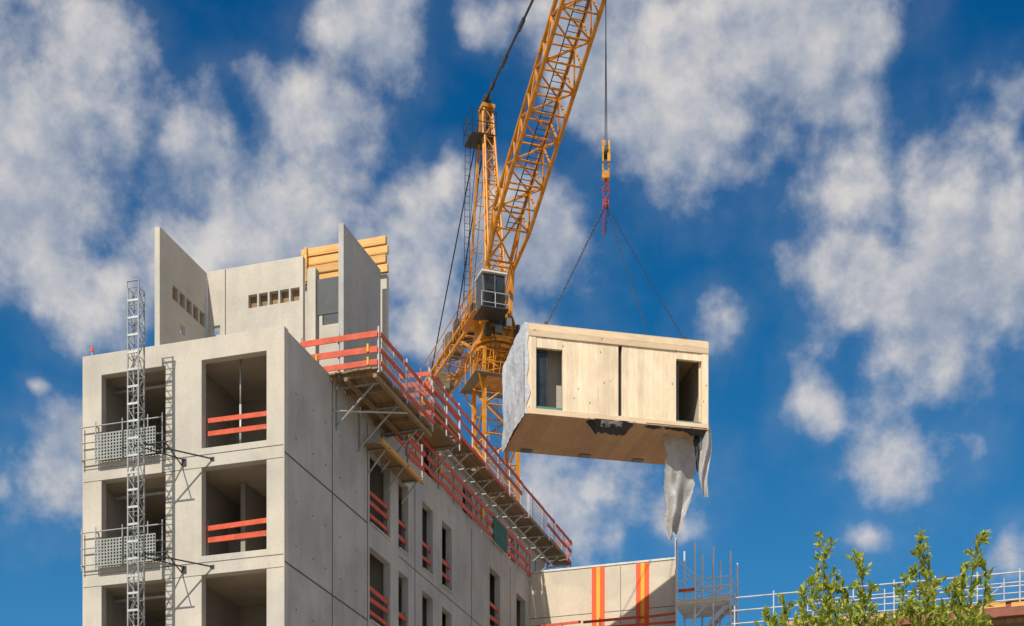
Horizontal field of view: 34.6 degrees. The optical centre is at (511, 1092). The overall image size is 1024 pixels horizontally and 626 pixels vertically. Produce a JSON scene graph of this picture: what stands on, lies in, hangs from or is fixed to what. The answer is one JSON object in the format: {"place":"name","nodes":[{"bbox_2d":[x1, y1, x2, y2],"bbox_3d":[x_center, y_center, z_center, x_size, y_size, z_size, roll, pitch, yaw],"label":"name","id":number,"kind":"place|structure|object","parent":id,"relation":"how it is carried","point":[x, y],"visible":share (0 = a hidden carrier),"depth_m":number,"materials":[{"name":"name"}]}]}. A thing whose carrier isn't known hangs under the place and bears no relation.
{"place":"outdoors","nodes":[
{"label":"outdoors","id":0,"kind":"place"},
{"bbox_2d":[0,0,1023,625],"label":"sky","id":1,"kind":"structure","parent":0,"point":[827,196],"materials":[{"name":"blue"}]},
{"bbox_2d":[676,539,737,625],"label":"scaffold stair tower","id":2,"kind":"structure","parent":0,"point":[721,608],"depth_m":66.68,"materials":[{"name":"metal"}]},
{"bbox_2d":[808,597,1023,625],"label":"red roofed building","id":3,"kind":"structure","parent":0,"point":[1008,615],"depth_m":60.49,"materials":[{"name":"metal"}]},
{"bbox_2d":[732,568,1023,625],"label":"roof railing","id":4,"kind":"object","parent":3,"relation":"on","point":[995,605],"visible":0.45,"depth_m":61.52,"materials":[{"name":"metal"}]},
{"bbox_2d":[807,578,1023,612],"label":"roof railing","id":5,"kind":"object","parent":3,"relation":"on","point":[992,594],"visible":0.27,"depth_m":63.83,"materials":[{"name":"metal"}]},
{"label":"ground","id":6,"kind":"structure","parent":0,"visible":0},
{"bbox_2d":[122,279,213,625],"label":"hoist mast","id":7,"kind":"object","parent":6,"relation":"on","point":[138,454],"visible":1,"depth_m":47.08,"materials":[{"name":"metal"}]},
{"bbox_2d":[83,326,548,625],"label":"concrete building","id":8,"kind":"structure","parent":6,"relation":"on","point":[326,551],"depth_m":49.79,"materials":[{"name":"concrete"}]},
{"bbox_2d":[80,412,165,465],"bbox_3d":[-11.545,-19.375,48.866,2.770,1.250,0.420,0,0,18],"label":"steel screen","id":9,"kind":"object","parent":8,"relation":"attached to","point":[110,455],"visible":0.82,"depth_m":48.70,"materials":[{"name":"grey metal"}]},
{"bbox_2d":[80,519,165,570],"bbox_3d":[-11.545,-16.225,48.866,2.770,1.250,0.420,0,0,18],"label":"steel screen","id":10,"kind":"object","parent":8,"relation":"attached to","point":[107,562],"visible":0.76,"depth_m":48.70,"materials":[{"name":"grey metal"}]},
{"bbox_2d":[155,227,206,345],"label":"concrete wall panel","id":11,"kind":"structure","parent":8,"relation":"on","point":[180,287],"depth_m":51.82,"materials":[{"name":"grey concrete"}]},
{"bbox_2d":[206,411,266,447],"bbox_3d":[-7.986,-19.380,48.108,2.144,1.361,0.088,0,0,18],"label":"guard rail","id":12,"kind":"object","parent":8,"relation":"attached to","point":[237,429],"visible":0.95,"depth_m":48.12,"materials":[{"name":"red paint"}]},
{"bbox_2d":[207,518,266,555],"bbox_3d":[-7.985,-16.227,48.112,2.125,1.355,0.105,0,0,17],"label":"guard rail","id":13,"kind":"object","parent":8,"relation":"attached to","point":[237,536],"visible":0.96,"depth_m":48.11,"materials":[{"name":"red paint"}]},
{"bbox_2d":[239,359,241,443],"bbox_3d":[-7.991,-20.100,48.384,0.070,2.980,0.067,0,0,18],"label":"steel prop","id":14,"kind":"object","parent":8,"relation":"on","point":[240,423],"visible":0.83,"depth_m":48.36,"materials":[{"name":"metal"}]},
{"bbox_2d":[207,256,304,347],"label":"concrete wall panel","id":15,"kind":"structure","parent":8,"relation":"on","point":[259,296],"depth_m":53.15,"materials":[{"name":"grey concrete"}]},
{"bbox_2d":[305,268,388,378],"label":"concrete wall panel","id":16,"kind":"structure","parent":8,"relation":"on","point":[321,308],"depth_m":52.87,"materials":[{"name":"grey concrete"}]},
{"bbox_2d":[317,276,337,315],"bbox_3d":[-5.774,-25.575,52.749,1.000,1.150,0.060,0,0,18],"label":"door panel","id":17,"kind":"structure","parent":16,"relation":"in","point":[327,288],"depth_m":52.76,"materials":[{"name":"grey metal"}]},
{"bbox_2d":[323,313,337,324],"bbox_3d":[-5.987,-26.800,55.894,0.900,1.400,0.070,0,0,18],"label":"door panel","id":18,"kind":"structure","parent":16,"relation":"in","point":[331,318],"depth_m":55.92,"materials":[{"name":"grey metal"}]},
{"bbox_2d":[301,236,388,285],"bbox_3d":[-5.714,-28.100,55.530,3.240,1.200,0.240,0,0,18],"label":"timber formwork","id":19,"kind":"object","parent":16,"relation":"on","point":[323,260],"visible":0.57,"depth_m":55.62,"materials":[{"name":"yellow wood"}]},
{"bbox_2d":[338,223,380,371],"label":"concrete wall panel","id":20,"kind":"structure","parent":8,"relation":"on","point":[359,290],"depth_m":52.87,"materials":[{"name":"grey concrete"}]},
{"bbox_2d":[300,326,434,472],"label":"work platform","id":21,"kind":"structure","parent":8,"relation":"attached to","point":[376,395],"depth_m":51.32,"materials":[{"name":"metal"}]},
{"bbox_2d":[370,586,388,625],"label":"guard rail","id":22,"kind":"object","parent":8,"relation":"attached to","point":[379,605],"visible":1,"depth_m":54.45,"materials":[{"name":"red paint"}]},
{"bbox_2d":[370,491,388,535],"bbox_3d":[-4.457,-19.012,54.312,0.096,1.326,1.831,0,0,18],"label":"guard rail","id":23,"kind":"object","parent":8,"relation":"attached to","point":[380,511],"visible":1,"depth_m":54.41,"materials":[{"name":"red paint"}]},
{"bbox_2d":[364,434,424,503],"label":"work platform","id":24,"kind":"structure","parent":8,"relation":"attached to","point":[398,465],"depth_m":54.69,"materials":[{"name":"wood"}]},
{"bbox_2d":[398,519,406,551],"bbox_3d":[-3.818,-19.033,56.331,0.092,1.367,0.956,0,0,18],"label":"guard rail","id":25,"kind":"object","parent":8,"relation":"attached to","point":[401,538],"visible":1,"depth_m":56.56,"materials":[{"name":"red paint"}]},
{"bbox_2d":[398,611,406,625],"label":"guard rail","id":26,"kind":"object","parent":8,"relation":"attached to","point":[402,617],"visible":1,"depth_m":56.47,"materials":[{"name":"red paint"}]},
{"bbox_2d":[422,541,430,564],"bbox_3d":[-3.080,-19.244,58.584,0.034,0.637,1.074,0,0,18],"label":"guard rail","id":27,"kind":"object","parent":8,"relation":"attached to","point":[427,547],"visible":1,"depth_m":58.63,"materials":[{"name":"red paint"}]},
{"bbox_2d":[398,380,461,478],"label":"work platform","id":28,"kind":"structure","parent":8,"relation":"attached to","point":[440,439],"depth_m":58.00,"materials":[{"name":"metal"}]},
{"bbox_2d":[442,559,449,581],"bbox_3d":[-2.470,-19.275,60.520,0.030,0.638,1.055,0,0,18],"label":"guard rail","id":29,"kind":"object","parent":8,"relation":"attached to","point":[447,565],"visible":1,"depth_m":60.56,"materials":[{"name":"red paint"}]},
{"bbox_2d":[388,433,530,581],"bbox_3d":[-1.638,-22.579,62.632,0.181,1.419,16.247,0,0,18],"label":"guard rail","id":30,"kind":"object","parent":8,"relation":"attached to","point":[483,509],"visible":0.84,"depth_m":62.18,"materials":[{"name":"red paint"}]},
{"bbox_2d":[493,516,506,552],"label":"net panel","id":31,"kind":"object","parent":30,"relation":"hanging from","point":[499,534],"visible":1,"depth_m":66.09,"materials":[{"name":"green fabric"}]},
{"bbox_2d":[400,367,571,570],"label":"work platform","id":32,"kind":"structure","parent":8,"relation":"attached to","point":[467,456],"depth_m":67.37,"materials":[{"name":"metal"}]},
{"bbox_2d":[490,602,498,624],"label":"guard rail","id":33,"kind":"object","parent":8,"relation":"attached to","point":[492,618],"visible":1,"depth_m":66.06,"materials":[{"name":"red paint"}]},
{"bbox_2d":[420,0,606,557],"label":"tower crane","id":34,"kind":"object","parent":6,"relation":"on","point":[486,329],"visible":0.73,"depth_m":72.94,"materials":[{"name":"metal"}]},
{"bbox_2d":[601,140,610,191],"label":"hook block","id":35,"kind":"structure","parent":34,"relation":"hanging from","point":[606,152],"depth_m":61.23,"materials":[{"name":"metal"}]},
{"bbox_2d":[602,185,608,235],"bbox_3d":[3.500,-32.920,61.360,0.281,1.920,0.173,0,0,-36],"label":"lifting ring","id":36,"kind":"object","parent":35,"relation":"hanging from","point":[606,203],"visible":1,"depth_m":61.34,"materials":[{"name":"metal"}]},
{"bbox_2d":[544,207,602,324],"bbox_3d":[2.305,-30.360,60.387,2.984,5.420,0.133,0,0,-40],"label":"lifting chain","id":37,"kind":"object","parent":36,"relation":"hanging from","point":[546,322],"visible":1,"depth_m":60.28,"materials":[{"name":"metal"}]},
{"bbox_2d":[502,322,711,540],"bbox_3d":[3.508,-24.084,61.487,7.244,7.133,3.697,0,0,-13],"label":"prefabricated module","id":38,"kind":"object","parent":37,"relation":"hanging from","point":[597,394],"visible":1,"depth_m":60.11,"materials":[{"name":"brown wood"}]},
{"bbox_2d":[536,350,547,406],"bbox_3d":[1.055,-25.752,59.359,0.476,2.093,0.060,0,0,-13],"label":"window","id":39,"kind":"structure","parent":38,"relation":"in","point":[541,355],"depth_m":59.35,"materials":[{"name":"glass"}]},
{"bbox_2d":[547,207,605,321],"bbox_3d":[2.021,-30.360,61.810,3.156,5.420,0.120,0,0,19],"label":"lifting chain","id":40,"kind":"object","parent":36,"relation":"hanging from","point":[581,255],"visible":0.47,"depth_m":61.55,"materials":[{"name":"metal"}]},
{"bbox_2d":[608,211,647,334],"bbox_3d":[4.663,-30.360,62.486,3.052,5.420,0.133,0,0,-41],"label":"lifting chain","id":41,"kind":"object","parent":36,"relation":"hanging from","point":[627,271],"visible":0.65,"depth_m":62.20,"materials":[{"name":"metal"}]},
{"bbox_2d":[608,208,686,338],"bbox_3d":[5.008,-30.360,61.000,2.979,5.420,0.118,0,0,15],"label":"lifting chain","id":42,"kind":"object","parent":36,"relation":"hanging from","point":[684,337],"visible":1,"depth_m":60.98,"materials":[{"name":"metal"}]},
{"bbox_2d":[516,538,676,625],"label":"plastered building","id":43,"kind":"structure","parent":6,"relation":"on","point":[617,590],"depth_m":69.48,"materials":[{"name":"beige paint"}]},
{"bbox_2d":[525,612,675,625],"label":"guard rail","id":44,"kind":"object","parent":43,"relation":"attached to","point":[600,620],"visible":0.82,"depth_m":68.09,"materials":[{"name":"red paint"}]},
{"bbox_2d":[754,527,995,625],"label":"tree","id":45,"kind":"object","parent":6,"relation":"on","point":[927,594],"visible":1,"depth_m":25.05,"materials":[{"name":"green plant"}]}
]}

